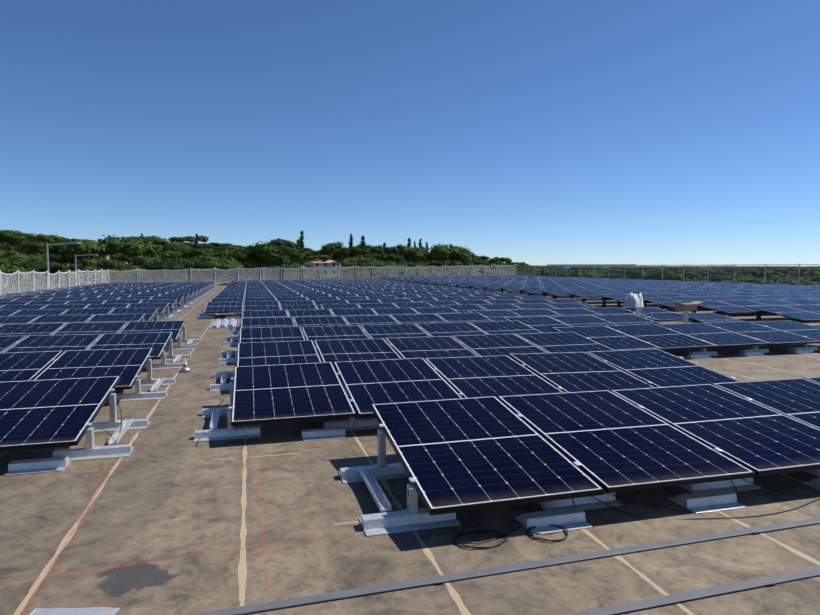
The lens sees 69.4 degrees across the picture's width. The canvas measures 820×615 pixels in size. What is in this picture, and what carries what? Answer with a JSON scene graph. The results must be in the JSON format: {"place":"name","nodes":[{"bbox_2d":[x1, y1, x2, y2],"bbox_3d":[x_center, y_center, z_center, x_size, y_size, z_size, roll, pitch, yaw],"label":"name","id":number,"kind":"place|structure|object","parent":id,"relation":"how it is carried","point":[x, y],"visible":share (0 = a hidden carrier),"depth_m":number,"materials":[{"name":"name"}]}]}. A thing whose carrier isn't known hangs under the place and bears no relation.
{"place":"outdoors","nodes":[
{"label":"outdoors","id":0,"kind":"place"},
{"bbox_2d":[1,265,367,290],"bbox_3d":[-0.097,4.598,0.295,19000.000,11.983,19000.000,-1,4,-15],"label":"ground","id":1,"kind":"structure","parent":0,"point":[332,277],"depth_m":182.56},
{"bbox_2d":[0,250,22,257],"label":"pine tree","id":2,"kind":"object","parent":1,"relation":"on","point":[5,253],"visible":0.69,"depth_m":135.21,"materials":[{"name":"green plant"}]},
{"bbox_2d":[0,230,27,283],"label":"pine tree","id":3,"kind":"object","parent":1,"relation":"on","point":[7,237],"visible":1,"depth_m":161.78,"materials":[{"name":"green plant"}]},
{"bbox_2d":[0,260,31,290],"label":"pine tree","id":4,"kind":"object","parent":1,"relation":"on","point":[3,268],"visible":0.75,"depth_m":74.86,"materials":[{"name":"green plant"}]},
{"bbox_2d":[1,265,30,290],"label":"pine tree","id":5,"kind":"object","parent":1,"relation":"on","point":[16,269],"visible":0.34,"depth_m":92.82,"materials":[{"name":"green plant"}]},
{"bbox_2d":[8,242,28,255],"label":"pine tree","id":6,"kind":"object","parent":1,"relation":"on","point":[24,247],"visible":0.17,"depth_m":173.76,"materials":[{"name":"green plant"}]},
{"bbox_2d":[0,229,37,250],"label":"pine tree","id":7,"kind":"object","parent":1,"relation":"on","point":[30,236],"visible":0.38,"depth_m":197.62,"materials":[{"name":"green plant"}]},
{"bbox_2d":[0,260,46,287],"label":"pine tree","id":8,"kind":"object","parent":1,"relation":"on","point":[25,263],"visible":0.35,"depth_m":100.63,"materials":[{"name":"green plant"}]},
{"bbox_2d":[3,253,45,260],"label":"pine tree","id":9,"kind":"object","parent":1,"relation":"on","point":[31,257],"visible":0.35,"depth_m":124.35,"materials":[{"name":"green plant"}]},
{"bbox_2d":[4,256,51,286],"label":"pine tree","id":10,"kind":"object","parent":1,"relation":"on","point":[20,261],"visible":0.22,"depth_m":103.12,"materials":[{"name":"green plant"}]},
{"bbox_2d":[22,244,46,254],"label":"pine tree","id":11,"kind":"object","parent":1,"relation":"on","point":[32,251],"visible":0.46,"depth_m":151.84,"materials":[{"name":"green plant"}]},
{"bbox_2d":[19,276,52,288],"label":"pine tree","id":12,"kind":"object","parent":1,"relation":"on","point":[39,280],"visible":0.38,"depth_m":89.04,"materials":[{"name":"green plant"}]},
{"bbox_2d":[23,240,61,253],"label":"pine tree","id":13,"kind":"object","parent":1,"relation":"on","point":[38,245],"visible":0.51,"depth_m":147.90,"materials":[{"name":"green plant"}]},
{"bbox_2d":[27,258,61,277],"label":"pine tree","id":14,"kind":"object","parent":1,"relation":"on","point":[50,262],"visible":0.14,"depth_m":116.84,"materials":[{"name":"green plant"}]},
{"bbox_2d":[26,233,64,242],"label":"pine tree","id":15,"kind":"object","parent":1,"relation":"on","point":[41,237],"visible":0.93,"depth_m":220.33,"materials":[{"name":"green plant"}]},
{"bbox_2d":[26,282,72,290],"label":"pine tree","id":16,"kind":"object","parent":1,"relation":"on","point":[43,287],"visible":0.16,"depth_m":71.46,"materials":[{"name":"green plant"}]},
{"bbox_2d":[24,263,77,282],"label":"pine tree","id":17,"kind":"object","parent":1,"relation":"on","point":[53,269],"visible":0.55,"depth_m":95.27,"materials":[{"name":"green plant"}]},
{"bbox_2d":[46,242,80,287],"bbox_3d":[-24.127,1.589,41.540,2.478,12.290,0.300,0,4,5],"label":"street light","id":18,"kind":"object","parent":1,"relation":"on","point":[47,244],"visible":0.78,"depth_m":41.21,"materials":[{"name":"grey"}]},
{"bbox_2d":[42,240,100,283],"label":"pine tree","id":19,"kind":"object","parent":1,"relation":"on","point":[54,249],"visible":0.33,"depth_m":120.73,"materials":[{"name":"green plant"}]},
{"bbox_2d":[46,253,101,282],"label":"pine tree","id":20,"kind":"object","parent":1,"relation":"on","point":[62,258],"visible":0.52,"depth_m":127.40,"materials":[{"name":"green plant"}]},
{"bbox_2d":[50,266,135,284],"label":"pine tree","id":21,"kind":"object","parent":1,"relation":"on","point":[85,274],"visible":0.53,"depth_m":73.49,"materials":[{"name":"green plant"}]},
{"bbox_2d":[68,258,126,282],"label":"pine tree","id":22,"kind":"object","parent":1,"relation":"on","point":[108,263],"visible":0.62,"depth_m":107.48,"materials":[{"name":"green plant"}]},
{"bbox_2d":[59,235,163,269],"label":"pine tree","id":23,"kind":"object","parent":1,"relation":"on","point":[135,247],"visible":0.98,"depth_m":94.59,"materials":[{"name":"green plant"}]},
{"bbox_2d":[108,253,143,265],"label":"pine tree","id":24,"kind":"object","parent":1,"relation":"on","point":[125,259],"visible":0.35,"depth_m":142.10,"materials":[{"name":"green plant"}]},
{"bbox_2d":[105,265,150,281],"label":"pine tree","id":25,"kind":"object","parent":1,"relation":"on","point":[133,268],"visible":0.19,"depth_m":89.29,"materials":[{"name":"green plant"}]},
{"bbox_2d":[128,254,160,275],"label":"round tree","id":26,"kind":"object","parent":1,"relation":"on","point":[142,260],"visible":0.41,"depth_m":133.41,"materials":[{"name":"green plant"}]},
{"bbox_2d":[124,235,170,281],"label":"pine tree","id":27,"kind":"object","parent":1,"relation":"on","point":[156,240],"visible":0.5,"depth_m":162.79,"materials":[{"name":"green plant"}]},
{"bbox_2d":[144,250,183,272],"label":"pine tree","id":28,"kind":"object","parent":1,"relation":"on","point":[169,254],"visible":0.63,"depth_m":143.27,"materials":[{"name":"green plant"}]},
{"bbox_2d":[145,259,188,281],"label":"pine tree","id":29,"kind":"object","parent":1,"relation":"on","point":[166,265],"visible":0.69,"depth_m":108.67,"materials":[{"name":"green plant"}]},
{"bbox_2d":[158,245,180,251],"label":"pine tree","id":30,"kind":"object","parent":1,"relation":"on","point":[167,248],"visible":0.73,"depth_m":199.99,"materials":[{"name":"green plant"}]},
{"bbox_2d":[151,272,190,281],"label":"pine tree","id":31,"kind":"object","parent":1,"relation":"on","point":[162,277],"visible":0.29,"depth_m":103.58,"materials":[{"name":"green plant"}]},
{"bbox_2d":[168,237,195,245],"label":"pine tree","id":32,"kind":"object","parent":1,"relation":"on","point":[185,239],"visible":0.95,"depth_m":248.16,"materials":[{"name":"green plant"}]},
{"bbox_2d":[168,277,202,281],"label":"pine tree","id":33,"kind":"object","parent":1,"relation":"on","point":[177,279],"visible":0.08,"depth_m":80.47,"materials":[{"name":"green plant"}]},
{"bbox_2d":[184,235,208,248],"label":"pine tree","id":34,"kind":"object","parent":1,"relation":"on","point":[202,238],"visible":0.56,"depth_m":264.54,"materials":[{"name":"green plant"}]},
{"bbox_2d":[184,248,214,280],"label":"pine tree","id":35,"kind":"object","parent":1,"relation":"on","point":[194,252],"visible":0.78,"depth_m":178.21,"materials":[{"name":"green plant"}]},
{"bbox_2d":[189,243,212,248],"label":"pine tree","id":36,"kind":"object","parent":1,"relation":"on","point":[205,246],"visible":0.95,"depth_m":243.20,"materials":[{"name":"green plant"}]},
{"bbox_2d":[176,268,241,284],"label":"pine tree","id":37,"kind":"object","parent":1,"relation":"on","point":[204,276],"visible":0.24,"depth_m":88.60,"materials":[{"name":"green plant"}]},
{"bbox_2d":[181,253,246,284],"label":"pine tree","id":38,"kind":"object","parent":1,"relation":"on","point":[212,262],"visible":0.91,"depth_m":82.11,"materials":[{"name":"green plant"}]},
{"bbox_2d":[208,242,226,246],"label":"pine tree","id":39,"kind":"object","parent":1,"relation":"on","point":[214,244],"visible":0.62,"depth_m":258.13,"materials":[{"name":"green plant"}]},
{"bbox_2d":[212,247,244,258],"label":"pine tree","id":40,"kind":"object","parent":1,"relation":"on","point":[225,252],"visible":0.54,"depth_m":144.81,"materials":[{"name":"green plant"}]},
{"bbox_2d":[220,243,245,249],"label":"round tree","id":41,"kind":"object","parent":1,"relation":"on","point":[228,245],"visible":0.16,"depth_m":191.66,"materials":[{"name":"green plant"}]},
{"bbox_2d":[227,241,307,279],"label":"pine tree","id":42,"kind":"object","parent":1,"relation":"on","point":[275,255],"visible":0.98,"depth_m":87.05,"materials":[{"name":"green plant"}]},
{"bbox_2d":[244,261,296,279],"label":"pine tree","id":43,"kind":"object","parent":1,"relation":"on","point":[252,267],"visible":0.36,"depth_m":100.08,"materials":[{"name":"green plant"}]},
{"bbox_2d":[268,238,292,245],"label":"round tree","id":44,"kind":"object","parent":1,"relation":"on","point":[278,242],"visible":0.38,"depth_m":226.60,"materials":[{"name":"green plant"}]},
{"bbox_2d":[275,260,310,277],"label":"pine tree","id":45,"kind":"object","parent":1,"relation":"on","point":[297,265],"visible":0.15,"depth_m":111.74,"materials":[{"name":"green plant"}]},
{"bbox_2d":[298,230,305,264],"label":"cypress tree","id":46,"kind":"object","parent":1,"relation":"on","point":[301,240],"visible":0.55,"depth_m":271.40,"materials":[{"name":"green plant"}]},
{"bbox_2d":[279,271,329,279],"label":"pine tree","id":47,"kind":"object","parent":1,"relation":"on","point":[290,276],"visible":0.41,"depth_m":95.72,"materials":[{"name":"green plant"}]},
{"bbox_2d":[307,254,330,260],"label":"pine tree","id":48,"kind":"object","parent":1,"relation":"on","point":[319,256],"visible":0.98,"depth_m":228.40,"materials":[{"name":"green plant"}]},
{"bbox_2d":[307,258,337,275],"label":"house","id":49,"kind":"structure","parent":1,"relation":"on","point":[322,263],"depth_m":227.98,"materials":[{"name":"paint"}]},
{"bbox_2d":[321,242,340,259],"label":"round tree","id":50,"kind":"object","parent":1,"relation":"on","point":[327,249],"visible":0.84,"depth_m":237.82,"materials":[{"name":"green plant"}]},
{"bbox_2d":[334,246,362,259],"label":"pine tree","id":51,"kind":"object","parent":1,"relation":"on","point":[345,250],"visible":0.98,"depth_m":225.80,"materials":[{"name":"green plant"}]},
{"bbox_2d":[338,258,359,278],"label":"round tree","id":52,"kind":"object","parent":1,"relation":"on","point":[344,263],"visible":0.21,"depth_m":139.28,"materials":[{"name":"green plant"}]},
{"bbox_2d":[341,262,364,278],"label":"pine tree","id":53,"kind":"object","parent":1,"relation":"on","point":[345,270],"visible":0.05,"depth_m":133.59,"materials":[{"name":"green plant"}]},
{"bbox_2d":[354,246,370,256],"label":"round tree","id":54,"kind":"object","parent":1,"relation":"on","point":[364,251],"visible":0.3,"depth_m":233.51,"materials":[{"name":"green plant"}]},
{"bbox_2d":[347,256,378,278],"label":"pine tree","id":55,"kind":"object","parent":1,"relation":"on","point":[360,259],"visible":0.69,"depth_m":162.36,"materials":[{"name":"green plant"}]},
{"bbox_2d":[346,261,395,278],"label":"pine tree","id":56,"kind":"object","parent":1,"relation":"on","point":[369,265],"visible":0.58,"depth_m":112.27,"materials":[{"name":"green plant"}]},
{"bbox_2d":[357,253,388,259],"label":"pine tree","id":57,"kind":"object","parent":1,"relation":"on","point":[375,256],"visible":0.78,"depth_m":197.50,"materials":[{"name":"green plant"}]},
{"bbox_2d":[371,246,384,261],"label":"round tree","id":58,"kind":"object","parent":1,"relation":"on","point":[378,250],"visible":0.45,"depth_m":226.69,"materials":[{"name":"green plant"}]},
{"bbox_2d":[367,260,401,266],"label":"pine tree","id":59,"kind":"object","parent":1,"relation":"on","point":[386,263],"visible":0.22,"depth_m":127.72,"materials":[{"name":"green plant"}]},
{"bbox_2d":[380,253,404,261],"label":"pine tree","id":60,"kind":"object","parent":1,"relation":"on","point":[395,257],"visible":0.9,"depth_m":204.16,"materials":[{"name":"green plant"}]},
{"bbox_2d":[382,243,405,262],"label":"round tree","id":61,"kind":"object","parent":1,"relation":"on","point":[393,250],"visible":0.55,"depth_m":219.53,"materials":[{"name":"green plant"}]},
{"bbox_2d":[368,264,428,280],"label":"pine tree","id":62,"kind":"object","parent":1,"relation":"on","point":[417,272],"visible":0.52,"depth_m":95.77,"materials":[{"name":"green plant"}]},
{"bbox_2d":[399,247,425,262],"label":"pine tree","id":63,"kind":"object","parent":1,"relation":"on","point":[411,251],"visible":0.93,"depth_m":218.89,"materials":[{"name":"green plant"}]},
{"bbox_2d":[404,246,427,263],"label":"round tree","id":64,"kind":"object","parent":1,"relation":"on","point":[410,256],"visible":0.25,"depth_m":227.43,"materials":[{"name":"green plant"}]},
{"bbox_2d":[405,266,438,275],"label":"pine tree","id":65,"kind":"object","parent":1,"relation":"on","point":[431,270],"visible":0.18,"depth_m":108.09,"materials":[{"name":"green plant"}]},
{"bbox_2d":[410,262,447,271],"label":"pine tree","id":66,"kind":"object","parent":1,"relation":"on","point":[424,265],"visible":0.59,"depth_m":131.63,"materials":[{"name":"green plant"}]},
{"bbox_2d":[427,253,440,261],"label":"round tree","id":67,"kind":"object","parent":1,"relation":"on","point":[429,257],"visible":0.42,"depth_m":238.32,"materials":[{"name":"green plant"}]},
{"bbox_2d":[413,243,471,274],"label":"pine tree","id":68,"kind":"object","parent":1,"relation":"on","point":[442,252],"visible":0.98,"depth_m":124.64,"materials":[{"name":"green plant"}]},
{"bbox_2d":[436,260,462,270],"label":"pine tree","id":69,"kind":"object","parent":1,"relation":"on","point":[452,263],"visible":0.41,"depth_m":168.43,"materials":[{"name":"green plant"}]},
{"bbox_2d":[449,265,497,275],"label":"pine tree","id":70,"kind":"object","parent":1,"relation":"on","point":[470,269],"visible":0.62,"depth_m":114.31,"materials":[{"name":"green plant"}]},
{"bbox_2d":[463,259,488,265],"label":"pine tree","id":71,"kind":"object","parent":1,"relation":"on","point":[478,262],"visible":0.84,"depth_m":223.20,"materials":[{"name":"green plant"}]},
{"bbox_2d":[488,257,511,262],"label":"pine tree","id":72,"kind":"object","parent":1,"relation":"on","point":[497,260],"visible":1,"depth_m":253.56,"materials":[{"name":"green plant"}]},
{"bbox_2d":[496,267,517,274],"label":"pine tree","id":73,"kind":"object","parent":1,"relation":"on","point":[510,269],"visible":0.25,"depth_m":129.49,"materials":[{"name":"green plant"}]},
{"bbox_2d":[513,267,554,275],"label":"pine tree","id":74,"kind":"object","parent":1,"relation":"on","point":[544,271],"visible":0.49,"depth_m":116.75,"materials":[{"name":"green plant"}]},
{"bbox_2d":[547,267,600,277],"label":"pine tree","id":75,"kind":"object","parent":1,"relation":"on","point":[576,272],"visible":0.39,"depth_m":86.84,"materials":[{"name":"green plant"}]},
{"bbox_2d":[583,267,614,273],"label":"pine tree","id":76,"kind":"object","parent":1,"relation":"on","point":[605,271],"visible":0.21,"depth_m":144.21,"materials":[{"name":"green plant"}]},
{"bbox_2d":[611,273,630,278],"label":"round tree","id":77,"kind":"object","parent":1,"relation":"on","point":[618,276],"visible":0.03,"depth_m":92.49,"materials":[{"name":"green plant"}]},
{"bbox_2d":[619,267,660,274],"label":"pine tree","id":78,"kind":"object","parent":1,"relation":"on","point":[625,272],"visible":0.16,"depth_m":112.61,"materials":[{"name":"green plant"}]},
{"bbox_2d":[622,267,688,280],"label":"pine tree","id":79,"kind":"object","parent":1,"relation":"on","point":[668,273],"visible":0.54,"depth_m":71.23,"materials":[{"name":"green plant"}]},
{"bbox_2d":[656,267,701,278],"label":"pine tree","id":80,"kind":"object","parent":1,"relation":"on","point":[692,274],"visible":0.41,"depth_m":97.78,"materials":[{"name":"green plant"}]},
{"bbox_2d":[690,267,722,275],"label":"pine tree","id":81,"kind":"object","parent":1,"relation":"on","point":[709,270],"visible":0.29,"depth_m":163.40,"materials":[{"name":"green plant"}]},
{"bbox_2d":[698,272,755,281],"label":"pine tree","id":82,"kind":"object","parent":1,"relation":"on","point":[724,275],"visible":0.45,"depth_m":95.96,"materials":[{"name":"green plant"}]},
{"bbox_2d":[712,277,746,282],"bbox_3d":[34.236,1.616,62.792,6.500,9.739,6.612,1,4,13],"label":"pine tree","id":83,"kind":"object","parent":1,"relation":"on","point":[729,281],"visible":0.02,"depth_m":62.01,"materials":[{"name":"green plant"}]},
{"bbox_2d":[732,269,773,276],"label":"pine tree","id":84,"kind":"object","parent":1,"relation":"on","point":[753,272],"visible":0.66,"depth_m":135.16,"materials":[{"name":"green plant"}]},
{"bbox_2d":[719,275,801,284],"bbox_3d":[37.617,1.428,64.056,8.047,9.919,8.113,1,4,15],"label":"pine tree","id":85,"kind":"object","parent":1,"relation":"on","point":[773,281],"visible":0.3,"depth_m":62.28,"materials":[{"name":"green plant"}]},
{"bbox_2d":[761,273,807,281],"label":"pine tree","id":86,"kind":"object","parent":1,"relation":"on","point":[774,275],"visible":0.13,"depth_m":90.04,"materials":[{"name":"green plant"}]},
{"bbox_2d":[770,267,812,276],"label":"pine tree","id":87,"kind":"object","parent":1,"relation":"on","point":[792,270],"visible":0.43,"depth_m":121.39,"materials":[{"name":"green plant"}]},
{"bbox_2d":[780,275,819,284],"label":"round tree","id":88,"kind":"object","parent":1,"relation":"on","point":[808,282],"visible":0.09,"depth_m":75.12,"materials":[{"name":"green plant"}]},
{"bbox_2d":[797,269,819,276],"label":"pine tree","id":89,"kind":"object","parent":1,"relation":"on","point":[815,272],"visible":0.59,"depth_m":114.22,"materials":[{"name":"green plant"}]},
{"bbox_2d":[803,274,819,282],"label":"pine tree","id":90,"kind":"object","parent":1,"relation":"on","point":[815,278],"visible":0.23,"depth_m":99.65,"materials":[{"name":"green plant"}]},
{"bbox_2d":[0,0,819,265],"label":"sky","id":91,"kind":"structure","parent":0,"point":[532,132],"materials":[{"name":"blue"}]},
{"bbox_2d":[546,264,636,268],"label":"distant warehouse","id":92,"kind":"structure","parent":0,"point":[609,265],"depth_m":387.33,"materials":[{"name":"white"}]},
{"bbox_2d":[636,265,819,267],"bbox_3d":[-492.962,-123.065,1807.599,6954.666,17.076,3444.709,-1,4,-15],"label":"distant hills","id":93,"kind":"structure","parent":0,"point":[665,266],"depth_m":1378.16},
{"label":"building walls","id":94,"kind":"object","parent":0,"visible":0},
{"bbox_2d":[0,282,819,614],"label":"roof","id":95,"kind":"structure","parent":94,"relation":"on","point":[168,516],"depth_m":3.53,"materials":[{"name":"grey"}]},
{"bbox_2d":[0,269,108,294],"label":"fence","id":96,"kind":"object","parent":95,"relation":"on","point":[47,287],"visible":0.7,"depth_m":30.96,"materials":[{"name":"white"}]},
{"bbox_2d":[178,363,192,372],"bbox_3d":[-3.428,0.912,9.031,0.214,0.130,0.220,-1,4,-15],"label":"roof vent","id":97,"kind":"object","parent":95,"relation":"on","point":[184,369],"visible":1,"depth_m":8.99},
{"bbox_2d":[109,264,515,285],"bbox_3d":[-4.584,-3.483,59.231,47.176,1.967,0.332,-3,5,-40],"label":"fence","id":98,"kind":"object","parent":95,"relation":"on","point":[331,270],"visible":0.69,"depth_m":54.19,"materials":[{"name":"white"}]},
{"bbox_2d":[1,281,819,614],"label":"solar panel mounts","id":99,"kind":"object","parent":95,"relation":"on","point":[701,497],"visible":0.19,"depth_m":4.65,"materials":[{"name":"metal"}]},
{"bbox_2d":[605,480,737,506],"bbox_3d":[1.787,1.285,4.030,1.125,0.130,0.242,-1,4,-13],"label":"cable run","id":100,"kind":"object","parent":99,"relation":"on","point":[657,505],"visible":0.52,"depth_m":3.96,"materials":[{"name":"black"}]},
{"bbox_2d":[451,504,531,548],"bbox_3d":[0.506,1.290,3.623,0.367,0.124,0.649,2,4,21],"label":"cable coil","id":101,"kind":"object","parent":95,"relation":"on","point":[477,531],"visible":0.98,"depth_m":3.49,"materials":[{"name":"black"}]},
{"bbox_2d":[189,517,819,614],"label":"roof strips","id":102,"kind":"object","parent":95,"relation":"on","point":[762,581],"visible":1,"depth_m":2.98,"materials":[{"name":"metal"}]},
{"bbox_2d":[526,499,575,541],"bbox_3d":[0.894,1.297,3.705,0.298,0.109,0.586,1,4,15],"label":"cable coil","id":103,"kind":"object","parent":95,"relation":"on","point":[554,540],"visible":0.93,"depth_m":3.52,"materials":[{"name":"black"}]},
{"bbox_2d":[378,278,799,321],"bbox_3d":[11.101,-1.545,42.062,18.779,0.470,53.088,-1,4,-15],"label":"raised frame","id":104,"kind":"object","parent":95,"relation":"on","point":[758,315],"visible":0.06,"depth_m":21.53,"materials":[{"name":"black metal"}]},
{"bbox_2d":[0,275,819,515],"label":"solar panels","id":105,"kind":"object","parent":104,"relation":"on","point":[479,444],"visible":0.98,"depth_m":6.99,"materials":[{"name":"blue glass"}]},
{"bbox_2d":[622,293,643,306],"bbox_3d":[6.529,-0.014,17.369,0.524,0.865,0.457,-3,5,-38],"label":"rubble bag","id":106,"kind":"object","parent":95,"relation":"on","point":[633,300],"visible":0.35,"depth_m":17.22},
{"bbox_2d":[516,264,819,284],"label":"fence","id":107,"kind":"object","parent":95,"relation":"on","point":[733,270],"visible":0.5,"depth_m":43.32,"materials":[{"name":"grey"}]},
{"bbox_2d":[671,301,702,322],"bbox_3d":[6.302,0.263,13.530,0.704,0.804,0.280,-1,4,-15],"label":"roof vent","id":108,"kind":"object","parent":95,"relation":"on","point":[687,307],"visible":0.84,"depth_m":13.45,"materials":[{"name":"metal"}]},
{"bbox_2d":[591,496,819,519],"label":"cable run","id":109,"kind":"object","parent":95,"relation":"on","point":[717,518],"visible":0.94,"depth_m":3.81,"materials":[{"name":"black"}]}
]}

